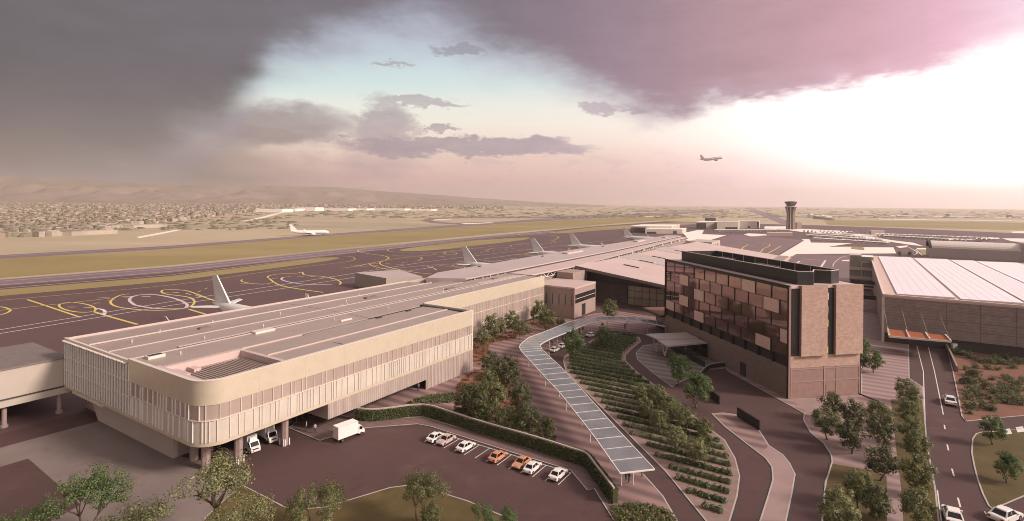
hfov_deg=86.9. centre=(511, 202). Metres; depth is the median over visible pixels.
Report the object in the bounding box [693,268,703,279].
window
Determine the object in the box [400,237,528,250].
airfield grass
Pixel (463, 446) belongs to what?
car
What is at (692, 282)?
window
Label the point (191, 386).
terminal wing
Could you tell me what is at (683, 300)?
window
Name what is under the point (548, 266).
concourse
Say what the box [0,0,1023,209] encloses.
sky
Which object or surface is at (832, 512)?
lawn tree
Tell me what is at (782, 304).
window
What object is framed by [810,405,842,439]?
court tree
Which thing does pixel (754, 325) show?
window
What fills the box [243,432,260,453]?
lorry
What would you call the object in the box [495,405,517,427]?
court tree
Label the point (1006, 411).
soil
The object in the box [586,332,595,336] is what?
car
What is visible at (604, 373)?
hedge row
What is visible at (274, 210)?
warehouse
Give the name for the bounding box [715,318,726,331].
window
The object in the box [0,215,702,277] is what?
airfield grass
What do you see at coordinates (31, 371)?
link bridge
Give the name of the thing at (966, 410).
shrub
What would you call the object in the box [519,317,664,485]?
walkway canopy
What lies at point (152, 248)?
runway
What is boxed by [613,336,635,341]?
hedge row
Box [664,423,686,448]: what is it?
garden tree
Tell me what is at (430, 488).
foreground tree
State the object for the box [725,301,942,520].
plaza
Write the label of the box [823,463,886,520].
lawn
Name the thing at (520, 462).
car
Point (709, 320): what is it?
window
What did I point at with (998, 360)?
shrub
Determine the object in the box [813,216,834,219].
airliner
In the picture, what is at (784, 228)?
pavement
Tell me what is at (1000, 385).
shrub
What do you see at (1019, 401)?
shrub
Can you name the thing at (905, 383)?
roadside tree
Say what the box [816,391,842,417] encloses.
court tree
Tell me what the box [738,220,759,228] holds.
fire station
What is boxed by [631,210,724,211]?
taxiway
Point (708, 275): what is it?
window
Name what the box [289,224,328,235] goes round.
taxiing airliner
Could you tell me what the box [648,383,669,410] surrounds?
garden tree
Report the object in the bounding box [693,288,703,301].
window
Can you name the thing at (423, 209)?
warehouse
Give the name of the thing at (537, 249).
parked airliner
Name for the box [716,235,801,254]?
apron
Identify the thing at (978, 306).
parking shed
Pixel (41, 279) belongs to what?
taxiway
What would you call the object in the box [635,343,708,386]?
pavement
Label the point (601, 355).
hedge row
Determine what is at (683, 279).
window
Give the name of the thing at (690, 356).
screen wall
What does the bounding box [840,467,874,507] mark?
lawn tree
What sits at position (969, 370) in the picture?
shrub
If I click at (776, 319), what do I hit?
window
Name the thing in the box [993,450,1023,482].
island tree
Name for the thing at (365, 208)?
warehouse
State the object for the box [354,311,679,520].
plaza
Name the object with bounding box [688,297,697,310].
window
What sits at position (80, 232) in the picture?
warehouse
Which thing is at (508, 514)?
foreground tree
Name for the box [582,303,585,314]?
door
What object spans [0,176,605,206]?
hills
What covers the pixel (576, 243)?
parked airliner
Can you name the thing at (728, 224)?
operations building
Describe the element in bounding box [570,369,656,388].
hedge row
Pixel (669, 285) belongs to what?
window
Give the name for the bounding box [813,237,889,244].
car port
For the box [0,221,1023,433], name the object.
apron
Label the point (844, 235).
car port
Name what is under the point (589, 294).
window
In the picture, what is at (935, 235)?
car port
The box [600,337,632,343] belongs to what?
hedge row
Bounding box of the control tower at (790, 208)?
[785,201,801,228]
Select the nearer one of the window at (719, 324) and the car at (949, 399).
the car at (949, 399)
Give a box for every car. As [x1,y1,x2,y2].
[425,431,445,442]
[436,433,455,445]
[455,440,475,452]
[487,450,507,462]
[511,455,531,469]
[522,460,541,473]
[548,467,567,481]
[549,346,559,351]
[557,342,565,348]
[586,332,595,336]
[941,504,963,520]
[942,394,956,405]
[987,504,1023,520]
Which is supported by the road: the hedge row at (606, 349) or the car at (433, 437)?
the car at (433, 437)
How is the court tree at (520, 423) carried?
on the plaza at (548, 401)
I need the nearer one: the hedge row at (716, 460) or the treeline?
the hedge row at (716, 460)
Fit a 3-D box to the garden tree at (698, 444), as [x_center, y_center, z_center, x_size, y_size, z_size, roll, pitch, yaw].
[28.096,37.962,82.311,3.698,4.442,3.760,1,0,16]
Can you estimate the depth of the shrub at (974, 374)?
126.03 m
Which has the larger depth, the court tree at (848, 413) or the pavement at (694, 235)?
the pavement at (694, 235)
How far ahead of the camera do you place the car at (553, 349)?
144.65 m
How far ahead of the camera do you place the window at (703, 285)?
142.79 m
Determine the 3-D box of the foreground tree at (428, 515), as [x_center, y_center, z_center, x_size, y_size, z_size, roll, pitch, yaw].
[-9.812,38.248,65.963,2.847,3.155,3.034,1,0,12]
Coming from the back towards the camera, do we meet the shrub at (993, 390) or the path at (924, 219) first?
the path at (924, 219)
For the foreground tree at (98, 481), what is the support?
on the pavement at (56, 457)
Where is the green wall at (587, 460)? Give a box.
[354,403,618,503]
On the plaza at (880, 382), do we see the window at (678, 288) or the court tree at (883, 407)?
the court tree at (883, 407)
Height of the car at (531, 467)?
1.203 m
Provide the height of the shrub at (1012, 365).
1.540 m
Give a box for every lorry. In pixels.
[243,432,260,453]
[255,424,277,443]
[333,418,364,441]
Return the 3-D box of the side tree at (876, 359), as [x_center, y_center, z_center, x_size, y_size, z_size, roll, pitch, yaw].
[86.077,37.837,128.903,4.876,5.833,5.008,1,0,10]
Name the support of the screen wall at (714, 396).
on the road
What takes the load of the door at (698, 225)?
in the maintenance hangar at (706, 224)
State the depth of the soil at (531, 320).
176.96 m
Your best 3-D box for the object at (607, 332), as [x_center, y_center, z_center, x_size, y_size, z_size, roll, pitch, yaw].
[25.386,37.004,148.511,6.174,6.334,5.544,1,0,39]
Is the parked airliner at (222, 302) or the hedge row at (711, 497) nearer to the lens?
the hedge row at (711, 497)
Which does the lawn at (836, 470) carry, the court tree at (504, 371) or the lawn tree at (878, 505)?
the lawn tree at (878, 505)
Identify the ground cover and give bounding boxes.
[406,392,457,403]
[453,405,556,440]
[455,364,518,412]
[473,326,531,364]
[531,316,557,327]
[610,500,677,520]
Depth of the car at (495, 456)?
83.30 m
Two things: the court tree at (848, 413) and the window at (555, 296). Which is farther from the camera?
the window at (555, 296)
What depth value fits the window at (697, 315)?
144.83 m
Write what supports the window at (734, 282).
in the hotel
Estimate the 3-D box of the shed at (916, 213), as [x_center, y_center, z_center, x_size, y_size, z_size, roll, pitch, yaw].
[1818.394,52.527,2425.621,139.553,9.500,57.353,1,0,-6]
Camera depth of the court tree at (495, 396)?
98.96 m
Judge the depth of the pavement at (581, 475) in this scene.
91.87 m
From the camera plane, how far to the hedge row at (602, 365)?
131.39 m
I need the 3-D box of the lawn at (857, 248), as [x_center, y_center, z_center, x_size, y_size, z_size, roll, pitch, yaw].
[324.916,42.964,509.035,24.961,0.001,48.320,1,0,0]
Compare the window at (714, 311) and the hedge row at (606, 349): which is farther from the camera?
the hedge row at (606, 349)
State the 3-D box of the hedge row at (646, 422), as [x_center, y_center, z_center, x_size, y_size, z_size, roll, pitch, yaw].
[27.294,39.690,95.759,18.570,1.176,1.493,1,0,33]
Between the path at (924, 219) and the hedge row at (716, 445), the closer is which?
the hedge row at (716, 445)
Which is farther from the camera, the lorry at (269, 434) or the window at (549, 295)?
the window at (549, 295)
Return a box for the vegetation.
[24,202,1023,229]
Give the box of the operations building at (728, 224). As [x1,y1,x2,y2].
[717,221,739,228]
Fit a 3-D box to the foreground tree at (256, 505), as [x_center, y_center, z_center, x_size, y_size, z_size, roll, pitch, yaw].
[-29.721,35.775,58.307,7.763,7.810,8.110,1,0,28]
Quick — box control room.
[705,218,715,220]
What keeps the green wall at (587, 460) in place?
on the plaza at (548, 401)
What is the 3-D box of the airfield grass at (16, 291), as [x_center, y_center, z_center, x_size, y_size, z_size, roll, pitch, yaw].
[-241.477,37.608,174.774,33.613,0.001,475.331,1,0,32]
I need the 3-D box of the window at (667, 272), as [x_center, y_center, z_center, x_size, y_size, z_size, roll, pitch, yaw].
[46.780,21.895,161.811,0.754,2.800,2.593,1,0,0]
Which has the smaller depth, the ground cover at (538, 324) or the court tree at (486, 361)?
the court tree at (486, 361)
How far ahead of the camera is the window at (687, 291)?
150.27 m
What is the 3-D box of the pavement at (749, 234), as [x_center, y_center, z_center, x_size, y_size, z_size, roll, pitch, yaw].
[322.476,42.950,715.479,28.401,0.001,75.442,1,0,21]
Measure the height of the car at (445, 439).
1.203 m
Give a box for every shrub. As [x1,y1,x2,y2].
[946,345,959,352]
[958,375,973,383]
[959,397,978,410]
[961,349,972,357]
[961,390,976,399]
[963,383,980,391]
[963,408,972,413]
[964,376,979,384]
[965,368,977,375]
[967,370,982,377]
[971,362,979,367]
[972,387,980,396]
[976,357,987,362]
[976,399,986,406]
[980,381,993,388]
[981,362,993,370]
[981,392,993,398]
[981,402,991,408]
[985,386,1003,393]
[986,357,997,364]
[987,403,997,411]
[990,398,1000,403]
[993,356,1005,363]
[994,383,1006,390]
[999,359,1013,365]
[999,393,1011,403]
[1001,353,1011,359]
[1002,388,1013,393]
[1006,379,1023,385]
[1006,398,1017,404]
[1007,385,1023,393]
[1008,391,1022,398]
[1009,362,1018,368]
[1013,358,1023,364]
[1015,395,1023,405]
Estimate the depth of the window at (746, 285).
124.06 m
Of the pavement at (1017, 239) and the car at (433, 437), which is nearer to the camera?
the car at (433, 437)
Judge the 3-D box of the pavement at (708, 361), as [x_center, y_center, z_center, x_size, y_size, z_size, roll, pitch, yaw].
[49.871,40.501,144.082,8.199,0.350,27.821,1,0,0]
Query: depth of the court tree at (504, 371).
111.97 m
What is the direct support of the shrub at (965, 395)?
on the soil at (1006, 411)
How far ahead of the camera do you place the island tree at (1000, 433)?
90.18 m
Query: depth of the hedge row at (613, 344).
150.47 m
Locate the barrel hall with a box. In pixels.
[926,240,1023,261]
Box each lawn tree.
[816,483,861,520]
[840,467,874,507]
[859,482,896,520]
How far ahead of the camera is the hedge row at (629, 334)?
162.41 m
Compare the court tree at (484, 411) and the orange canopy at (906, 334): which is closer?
the court tree at (484, 411)
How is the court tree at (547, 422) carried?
on the plaza at (548, 401)
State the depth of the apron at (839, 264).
385.45 m
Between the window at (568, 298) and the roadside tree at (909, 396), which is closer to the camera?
the roadside tree at (909, 396)
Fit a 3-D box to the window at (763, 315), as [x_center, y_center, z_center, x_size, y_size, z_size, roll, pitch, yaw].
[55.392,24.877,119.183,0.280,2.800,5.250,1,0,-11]
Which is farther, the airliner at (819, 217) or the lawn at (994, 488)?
the airliner at (819, 217)
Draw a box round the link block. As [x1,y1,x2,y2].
[544,269,595,318]
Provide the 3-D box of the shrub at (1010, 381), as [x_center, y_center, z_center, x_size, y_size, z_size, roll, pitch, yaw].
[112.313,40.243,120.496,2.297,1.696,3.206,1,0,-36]
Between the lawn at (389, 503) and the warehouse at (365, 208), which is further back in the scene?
the warehouse at (365, 208)
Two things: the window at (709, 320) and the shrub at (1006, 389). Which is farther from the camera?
the window at (709, 320)
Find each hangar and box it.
[631,224,679,232]
[696,221,716,228]
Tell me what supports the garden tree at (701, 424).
on the bed
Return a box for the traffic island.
[710,412,797,520]
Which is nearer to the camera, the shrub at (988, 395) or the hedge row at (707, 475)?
the hedge row at (707, 475)
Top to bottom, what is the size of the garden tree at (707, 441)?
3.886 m
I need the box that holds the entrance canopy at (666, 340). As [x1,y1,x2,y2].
[646,332,707,357]
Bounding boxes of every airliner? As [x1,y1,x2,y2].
[164,274,308,320]
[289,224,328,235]
[459,246,511,267]
[529,238,569,255]
[566,233,602,248]
[623,228,651,239]
[700,155,722,160]
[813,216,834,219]
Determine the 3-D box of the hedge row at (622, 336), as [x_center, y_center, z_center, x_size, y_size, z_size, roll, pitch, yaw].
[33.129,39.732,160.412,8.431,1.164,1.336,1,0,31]
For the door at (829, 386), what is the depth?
112.85 m
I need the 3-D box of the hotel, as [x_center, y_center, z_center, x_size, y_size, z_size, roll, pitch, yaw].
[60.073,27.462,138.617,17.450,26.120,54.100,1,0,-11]
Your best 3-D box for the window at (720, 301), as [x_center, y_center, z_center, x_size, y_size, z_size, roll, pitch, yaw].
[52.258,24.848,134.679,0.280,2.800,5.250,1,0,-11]
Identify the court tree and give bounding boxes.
[453,390,473,414]
[456,382,482,408]
[468,392,493,420]
[475,366,500,391]
[475,380,507,419]
[480,349,501,367]
[491,354,522,393]
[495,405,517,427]
[506,380,532,410]
[511,399,541,432]
[536,415,556,438]
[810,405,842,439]
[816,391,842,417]
[835,417,867,453]
[838,396,869,428]
[862,443,899,480]
[863,412,897,446]
[865,399,894,424]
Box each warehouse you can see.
[14,231,61,236]
[61,230,117,235]
[123,224,166,227]
[256,209,292,211]
[297,207,323,210]
[324,208,355,210]
[356,208,374,209]
[374,208,410,209]
[410,209,436,210]
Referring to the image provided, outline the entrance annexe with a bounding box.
[642,307,664,330]
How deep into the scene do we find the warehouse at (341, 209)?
2175.76 m
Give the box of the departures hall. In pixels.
[575,242,789,306]
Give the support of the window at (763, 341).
in the hotel
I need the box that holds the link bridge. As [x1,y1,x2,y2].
[0,342,71,428]
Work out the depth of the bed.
84.48 m
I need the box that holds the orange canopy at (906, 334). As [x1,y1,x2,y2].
[883,304,951,342]
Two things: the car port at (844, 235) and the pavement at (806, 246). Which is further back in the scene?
the car port at (844, 235)
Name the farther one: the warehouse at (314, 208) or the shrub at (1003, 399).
the warehouse at (314, 208)
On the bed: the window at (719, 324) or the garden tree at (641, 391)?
the garden tree at (641, 391)
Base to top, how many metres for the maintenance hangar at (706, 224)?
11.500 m
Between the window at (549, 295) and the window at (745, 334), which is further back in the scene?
the window at (549, 295)
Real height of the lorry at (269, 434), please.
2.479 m
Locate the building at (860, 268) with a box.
[849,253,875,309]
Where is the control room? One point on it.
(710, 219)
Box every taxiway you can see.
[0,231,554,285]
[421,215,601,224]
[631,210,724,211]
[744,208,785,223]
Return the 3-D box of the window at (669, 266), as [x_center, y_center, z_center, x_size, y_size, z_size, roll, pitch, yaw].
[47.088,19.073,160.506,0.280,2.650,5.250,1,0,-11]
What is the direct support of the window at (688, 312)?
in the hotel
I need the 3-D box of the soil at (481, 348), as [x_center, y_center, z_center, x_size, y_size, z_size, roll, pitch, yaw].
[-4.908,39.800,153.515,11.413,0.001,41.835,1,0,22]
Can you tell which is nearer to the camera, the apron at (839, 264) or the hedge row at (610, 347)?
the hedge row at (610, 347)
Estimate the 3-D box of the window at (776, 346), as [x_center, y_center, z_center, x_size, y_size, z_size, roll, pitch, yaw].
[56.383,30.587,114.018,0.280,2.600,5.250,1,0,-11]
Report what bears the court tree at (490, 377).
on the soil at (472, 377)
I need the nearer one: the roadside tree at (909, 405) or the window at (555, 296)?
the roadside tree at (909, 405)
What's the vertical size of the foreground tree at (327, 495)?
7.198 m
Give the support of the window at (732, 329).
in the hotel
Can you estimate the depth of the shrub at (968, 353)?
142.38 m
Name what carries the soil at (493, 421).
on the plaza at (548, 401)
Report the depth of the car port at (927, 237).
646.85 m
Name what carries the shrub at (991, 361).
on the soil at (1006, 411)
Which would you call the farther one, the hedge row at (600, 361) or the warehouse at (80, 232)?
the warehouse at (80, 232)
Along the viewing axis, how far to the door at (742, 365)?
125.98 m
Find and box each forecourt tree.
[664,353,692,384]
[682,369,714,407]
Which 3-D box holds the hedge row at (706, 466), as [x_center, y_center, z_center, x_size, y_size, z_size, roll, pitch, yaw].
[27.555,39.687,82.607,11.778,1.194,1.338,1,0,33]
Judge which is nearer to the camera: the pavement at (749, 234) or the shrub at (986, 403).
the shrub at (986, 403)
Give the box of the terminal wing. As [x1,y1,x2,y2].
[62,273,544,469]
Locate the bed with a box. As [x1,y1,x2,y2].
[562,333,742,520]
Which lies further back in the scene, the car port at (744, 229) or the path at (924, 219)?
the path at (924, 219)
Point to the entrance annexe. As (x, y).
(658, 312)
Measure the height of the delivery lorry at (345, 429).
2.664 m
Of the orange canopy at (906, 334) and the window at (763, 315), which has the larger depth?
the orange canopy at (906, 334)
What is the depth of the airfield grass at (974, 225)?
1188.76 m
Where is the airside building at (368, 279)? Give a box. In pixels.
[355,270,421,287]
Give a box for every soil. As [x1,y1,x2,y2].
[456,364,528,413]
[461,409,554,440]
[473,329,530,364]
[529,315,559,328]
[946,351,1023,421]
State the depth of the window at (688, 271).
150.32 m
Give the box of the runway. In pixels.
[0,211,723,258]
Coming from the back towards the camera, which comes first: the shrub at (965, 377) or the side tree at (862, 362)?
the side tree at (862, 362)
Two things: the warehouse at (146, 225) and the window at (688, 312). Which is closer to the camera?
the window at (688, 312)
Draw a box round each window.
[547,293,552,303]
[553,294,558,303]
[560,294,565,304]
[566,295,571,305]
[575,289,594,303]
[665,299,673,310]
[666,261,673,271]
[666,271,669,280]
[666,280,673,291]
[666,290,669,299]
[670,272,678,282]
[670,291,678,303]
[674,263,683,274]
[674,283,682,294]
[674,303,682,314]
[679,274,687,285]
[679,294,687,306]
[683,285,692,297]
[683,306,692,318]
[684,265,692,276]
[688,276,698,288]
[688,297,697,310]
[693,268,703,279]
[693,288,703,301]
[693,310,703,322]
[698,279,708,291]
[698,301,708,314]
[704,270,714,282]
[704,292,714,304]
[704,314,714,326]
[709,282,720,295]
[709,304,720,318]
[715,273,727,285]
[715,295,726,308]
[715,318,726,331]
[721,285,733,299]
[721,308,733,323]
[727,298,740,313]
[727,322,739,337]
[728,275,740,288]
[734,288,747,303]
[734,313,746,328]
[740,303,754,318]
[740,327,754,343]
[741,278,754,292]
[747,317,761,333]
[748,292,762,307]
[755,282,770,296]
[755,307,770,323]
[755,333,769,349]
[762,322,778,340]
[763,296,778,312]
[770,312,786,328]
[770,338,786,356]
[771,285,786,300]
[779,300,786,314]
[779,328,786,343]
[791,288,799,355]
[828,288,833,353]
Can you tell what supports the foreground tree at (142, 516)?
on the pavement at (56, 457)
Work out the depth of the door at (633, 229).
742.17 m
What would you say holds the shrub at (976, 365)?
on the soil at (1006, 411)
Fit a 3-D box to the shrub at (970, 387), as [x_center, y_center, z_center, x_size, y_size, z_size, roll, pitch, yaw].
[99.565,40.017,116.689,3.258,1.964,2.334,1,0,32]
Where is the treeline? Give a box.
[0,202,504,236]
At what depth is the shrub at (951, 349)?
147.23 m
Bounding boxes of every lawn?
[204,484,516,520]
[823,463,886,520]
[838,246,863,249]
[891,399,937,520]
[918,249,928,256]
[969,428,1023,508]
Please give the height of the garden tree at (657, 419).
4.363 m
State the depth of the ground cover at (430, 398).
108.51 m
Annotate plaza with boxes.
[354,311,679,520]
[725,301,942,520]
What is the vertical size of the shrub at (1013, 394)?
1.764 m
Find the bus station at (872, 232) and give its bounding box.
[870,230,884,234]
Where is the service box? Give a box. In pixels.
[951,343,957,348]
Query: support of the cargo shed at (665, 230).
on the apron at (52, 320)
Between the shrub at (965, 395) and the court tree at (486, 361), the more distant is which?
the court tree at (486, 361)
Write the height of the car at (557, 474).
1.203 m
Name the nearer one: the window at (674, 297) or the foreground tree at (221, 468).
the foreground tree at (221, 468)
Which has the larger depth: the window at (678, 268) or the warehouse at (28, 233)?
the warehouse at (28, 233)
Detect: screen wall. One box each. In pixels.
[671,346,704,366]
[706,388,719,403]
[737,407,759,429]
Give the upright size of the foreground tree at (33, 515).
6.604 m
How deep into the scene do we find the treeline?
1395.82 m
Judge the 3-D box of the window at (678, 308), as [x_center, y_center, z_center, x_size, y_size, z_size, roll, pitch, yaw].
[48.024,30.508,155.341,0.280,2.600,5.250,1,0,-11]
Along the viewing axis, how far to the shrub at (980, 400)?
107.73 m
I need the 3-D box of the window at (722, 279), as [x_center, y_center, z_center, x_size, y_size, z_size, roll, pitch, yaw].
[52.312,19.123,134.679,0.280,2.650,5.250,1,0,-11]
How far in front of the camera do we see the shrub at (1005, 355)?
141.34 m
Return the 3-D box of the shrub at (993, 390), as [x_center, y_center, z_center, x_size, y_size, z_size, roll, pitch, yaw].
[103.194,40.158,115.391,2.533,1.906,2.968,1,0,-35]
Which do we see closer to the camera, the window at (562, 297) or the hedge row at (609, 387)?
the hedge row at (609, 387)
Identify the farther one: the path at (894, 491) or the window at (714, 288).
the window at (714, 288)
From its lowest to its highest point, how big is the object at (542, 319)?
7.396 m
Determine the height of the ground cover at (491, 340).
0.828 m
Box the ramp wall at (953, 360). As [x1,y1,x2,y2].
[946,344,957,371]
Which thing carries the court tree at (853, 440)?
on the plaza at (880, 382)
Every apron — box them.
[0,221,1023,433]
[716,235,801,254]
[789,254,876,277]
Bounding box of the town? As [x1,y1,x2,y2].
[0,203,501,237]
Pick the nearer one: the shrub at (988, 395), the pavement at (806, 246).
the shrub at (988, 395)
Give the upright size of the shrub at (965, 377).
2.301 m
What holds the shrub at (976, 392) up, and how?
on the soil at (1006, 411)
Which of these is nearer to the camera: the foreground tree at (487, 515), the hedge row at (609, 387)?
the foreground tree at (487, 515)
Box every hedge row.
[567,365,649,383]
[568,356,629,367]
[569,358,634,372]
[569,362,642,377]
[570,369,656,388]
[573,353,625,363]
[575,374,659,392]
[580,380,674,401]
[581,351,620,359]
[582,347,621,356]
[584,345,622,353]
[586,342,625,350]
[587,385,682,407]
[592,341,627,348]
[594,338,630,346]
[594,392,688,416]
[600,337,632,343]
[601,398,698,423]
[605,405,705,429]
[612,334,636,339]
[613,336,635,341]
[616,332,635,336]
[616,413,719,442]
[622,421,725,449]
[629,431,728,458]
[645,441,730,466]
[654,450,732,475]
[668,463,731,484]
[674,473,729,494]
[685,485,727,503]
[701,500,723,513]
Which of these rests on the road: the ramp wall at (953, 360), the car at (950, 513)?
the car at (950, 513)
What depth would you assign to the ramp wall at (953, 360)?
137.88 m
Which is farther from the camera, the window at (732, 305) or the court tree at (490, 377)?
the window at (732, 305)
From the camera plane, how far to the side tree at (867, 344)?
141.05 m
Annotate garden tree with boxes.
[631,382,647,400]
[636,395,654,419]
[647,409,668,430]
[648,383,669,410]
[659,400,678,424]
[664,395,680,409]
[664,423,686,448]
[674,406,695,428]
[685,437,709,462]
[694,427,713,448]
[695,417,713,436]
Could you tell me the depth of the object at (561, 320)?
170.02 m
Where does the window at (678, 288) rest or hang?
in the hotel
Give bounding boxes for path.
[137,230,177,237]
[245,212,282,220]
[887,485,902,520]
[891,215,1023,217]
[894,219,994,220]
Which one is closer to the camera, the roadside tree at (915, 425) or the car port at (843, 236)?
the roadside tree at (915, 425)
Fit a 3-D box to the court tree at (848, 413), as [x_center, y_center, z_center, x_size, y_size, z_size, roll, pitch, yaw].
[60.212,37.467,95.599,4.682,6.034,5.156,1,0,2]
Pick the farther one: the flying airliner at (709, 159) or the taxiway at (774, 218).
the taxiway at (774, 218)
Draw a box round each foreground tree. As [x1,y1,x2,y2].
[0,503,63,520]
[30,462,137,520]
[87,494,180,520]
[165,446,254,519]
[201,489,277,520]
[282,474,348,520]
[400,467,452,520]
[419,501,443,520]
[471,499,498,520]
[498,503,517,520]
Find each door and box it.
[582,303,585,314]
[631,227,645,232]
[696,223,705,228]
[740,361,745,376]
[826,384,831,396]
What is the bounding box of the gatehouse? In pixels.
[767,232,791,235]
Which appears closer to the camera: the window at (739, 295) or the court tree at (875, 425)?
the court tree at (875, 425)
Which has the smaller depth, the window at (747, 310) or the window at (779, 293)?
the window at (779, 293)
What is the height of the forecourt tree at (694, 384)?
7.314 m
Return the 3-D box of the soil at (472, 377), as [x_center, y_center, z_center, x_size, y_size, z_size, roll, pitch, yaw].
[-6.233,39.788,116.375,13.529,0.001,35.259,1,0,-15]
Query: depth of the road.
82.44 m
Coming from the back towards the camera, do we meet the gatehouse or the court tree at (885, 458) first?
the gatehouse
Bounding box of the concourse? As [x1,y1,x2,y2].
[426,235,719,283]
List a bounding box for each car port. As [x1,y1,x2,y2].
[714,229,776,230]
[806,234,885,240]
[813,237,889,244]
[815,233,872,236]
[875,233,992,238]
[883,235,972,240]
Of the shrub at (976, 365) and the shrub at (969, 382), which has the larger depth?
the shrub at (976, 365)
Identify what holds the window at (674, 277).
in the hotel
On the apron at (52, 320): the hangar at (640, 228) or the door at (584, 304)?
the hangar at (640, 228)
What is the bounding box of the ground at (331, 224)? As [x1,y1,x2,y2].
[0,202,1023,279]
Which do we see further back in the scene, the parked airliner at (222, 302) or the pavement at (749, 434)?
the parked airliner at (222, 302)
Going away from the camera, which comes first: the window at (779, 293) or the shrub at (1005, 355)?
the window at (779, 293)
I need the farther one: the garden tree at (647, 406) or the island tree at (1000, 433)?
the garden tree at (647, 406)
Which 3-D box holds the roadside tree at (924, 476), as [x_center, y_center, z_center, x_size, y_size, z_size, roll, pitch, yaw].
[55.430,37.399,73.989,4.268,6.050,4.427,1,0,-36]
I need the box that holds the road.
[0,306,1023,520]
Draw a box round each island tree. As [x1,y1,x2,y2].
[978,414,1007,444]
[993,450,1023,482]
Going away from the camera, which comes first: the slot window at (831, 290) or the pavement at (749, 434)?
the pavement at (749, 434)
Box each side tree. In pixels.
[860,353,867,369]
[861,337,871,355]
[862,349,885,372]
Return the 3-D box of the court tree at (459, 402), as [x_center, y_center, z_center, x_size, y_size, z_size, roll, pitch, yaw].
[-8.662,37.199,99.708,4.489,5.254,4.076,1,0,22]
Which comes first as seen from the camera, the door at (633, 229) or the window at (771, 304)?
the window at (771, 304)
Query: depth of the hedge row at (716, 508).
70.17 m
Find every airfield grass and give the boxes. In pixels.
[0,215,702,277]
[0,257,338,295]
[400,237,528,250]
[551,222,695,232]
[824,220,1023,229]
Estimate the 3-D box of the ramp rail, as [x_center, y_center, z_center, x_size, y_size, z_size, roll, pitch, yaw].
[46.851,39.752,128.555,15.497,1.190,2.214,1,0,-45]
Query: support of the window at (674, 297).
in the hotel
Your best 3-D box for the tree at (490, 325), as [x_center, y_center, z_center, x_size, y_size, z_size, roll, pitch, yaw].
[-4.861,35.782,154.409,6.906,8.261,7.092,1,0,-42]
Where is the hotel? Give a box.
[664,250,863,398]
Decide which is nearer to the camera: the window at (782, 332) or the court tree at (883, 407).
the court tree at (883, 407)
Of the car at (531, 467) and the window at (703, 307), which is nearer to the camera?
the car at (531, 467)
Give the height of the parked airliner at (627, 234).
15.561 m
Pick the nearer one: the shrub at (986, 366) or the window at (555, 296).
the shrub at (986, 366)
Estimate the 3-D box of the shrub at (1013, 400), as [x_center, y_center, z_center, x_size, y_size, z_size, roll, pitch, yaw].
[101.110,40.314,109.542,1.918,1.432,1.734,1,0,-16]
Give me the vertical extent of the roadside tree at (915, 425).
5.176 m
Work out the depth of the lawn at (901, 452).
85.86 m
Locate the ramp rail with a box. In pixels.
[699,362,724,377]
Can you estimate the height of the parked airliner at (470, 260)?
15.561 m
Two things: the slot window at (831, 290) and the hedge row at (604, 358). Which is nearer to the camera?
the slot window at (831, 290)
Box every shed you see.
[645,228,685,233]
[871,256,1023,357]
[905,213,928,214]
[945,214,967,215]
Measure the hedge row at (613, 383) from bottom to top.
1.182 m
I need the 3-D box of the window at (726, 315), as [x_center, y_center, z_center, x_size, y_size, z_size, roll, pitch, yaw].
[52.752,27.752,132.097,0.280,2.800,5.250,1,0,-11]
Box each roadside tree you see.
[894,376,920,396]
[894,399,923,425]
[895,385,922,409]
[896,415,924,439]
[897,484,939,520]
[898,452,939,496]
[899,427,933,466]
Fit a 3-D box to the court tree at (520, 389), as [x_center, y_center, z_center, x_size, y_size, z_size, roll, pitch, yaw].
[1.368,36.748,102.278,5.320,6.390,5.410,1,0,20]
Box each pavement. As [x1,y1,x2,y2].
[0,421,236,520]
[288,415,613,520]
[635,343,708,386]
[683,230,725,240]
[684,347,725,369]
[715,415,767,451]
[744,233,766,235]
[764,226,893,235]
[780,239,895,256]
[792,394,878,411]
[858,237,920,245]
[1002,238,1023,241]
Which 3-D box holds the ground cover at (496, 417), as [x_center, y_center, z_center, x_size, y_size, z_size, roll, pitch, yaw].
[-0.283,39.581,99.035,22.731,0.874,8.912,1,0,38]

